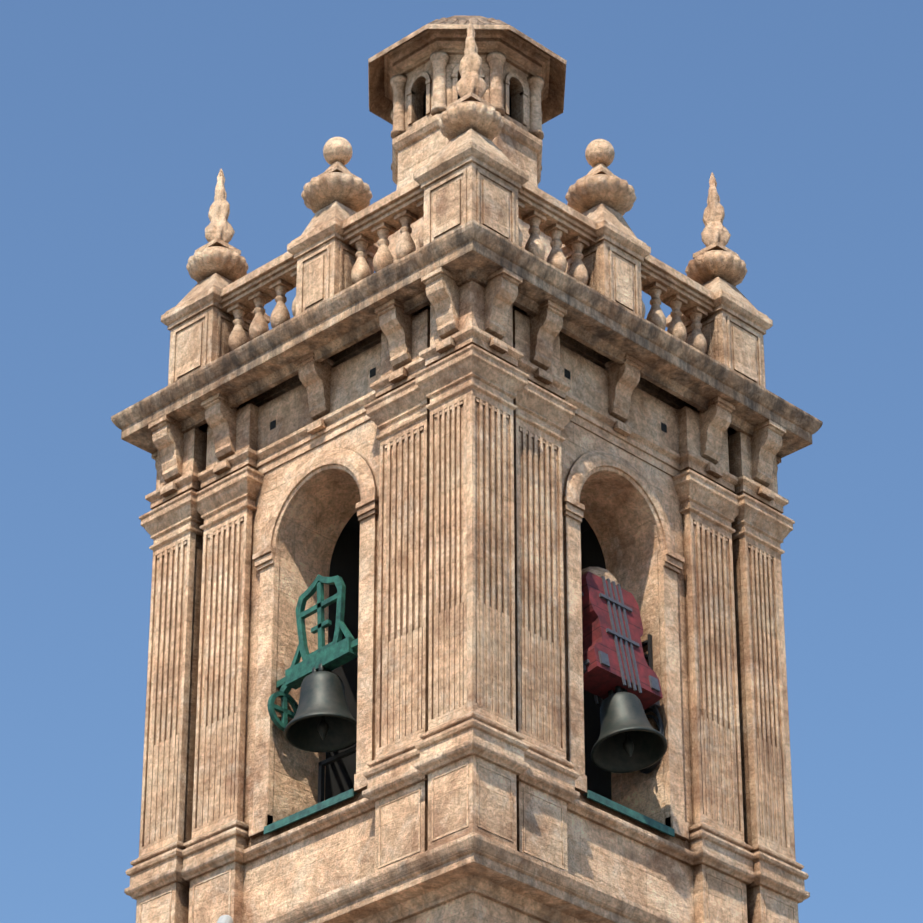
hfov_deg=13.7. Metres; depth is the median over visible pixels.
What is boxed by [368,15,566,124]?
lantern roof
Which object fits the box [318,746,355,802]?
striker frame
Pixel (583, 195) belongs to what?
balusters and finials
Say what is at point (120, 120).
sky
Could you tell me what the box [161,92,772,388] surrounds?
balustrade
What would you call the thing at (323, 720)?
bell
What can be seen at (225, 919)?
floodlight
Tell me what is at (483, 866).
ledge bands
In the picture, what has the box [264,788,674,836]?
copper sills
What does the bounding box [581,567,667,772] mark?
bell
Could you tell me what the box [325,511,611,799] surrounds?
bell chamber interior
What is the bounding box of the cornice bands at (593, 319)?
[111,219,822,457]
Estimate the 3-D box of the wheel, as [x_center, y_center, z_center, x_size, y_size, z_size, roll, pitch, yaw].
[2.355,3.123,49.316,0.605,1.953,0.096,-26,-39,37]
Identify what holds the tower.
on the ground
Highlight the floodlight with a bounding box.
[217,915,233,922]
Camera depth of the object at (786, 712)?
50.65 m
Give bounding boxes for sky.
[0,0,922,922]
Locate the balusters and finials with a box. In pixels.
[186,21,746,353]
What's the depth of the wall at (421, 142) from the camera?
54.63 m
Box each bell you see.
[267,574,357,752]
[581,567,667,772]
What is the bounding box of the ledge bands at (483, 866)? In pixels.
[124,738,809,922]
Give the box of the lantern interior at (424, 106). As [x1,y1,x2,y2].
[423,78,510,116]
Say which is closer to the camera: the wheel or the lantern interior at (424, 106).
the wheel
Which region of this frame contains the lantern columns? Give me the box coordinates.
[390,51,543,170]
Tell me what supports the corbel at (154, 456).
attached to the tower
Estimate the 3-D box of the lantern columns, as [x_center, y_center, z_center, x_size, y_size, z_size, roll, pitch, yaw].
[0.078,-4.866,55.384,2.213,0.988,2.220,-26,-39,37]
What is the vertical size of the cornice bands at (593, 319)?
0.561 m
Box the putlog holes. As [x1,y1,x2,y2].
[270,367,666,432]
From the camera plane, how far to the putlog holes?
51.23 m

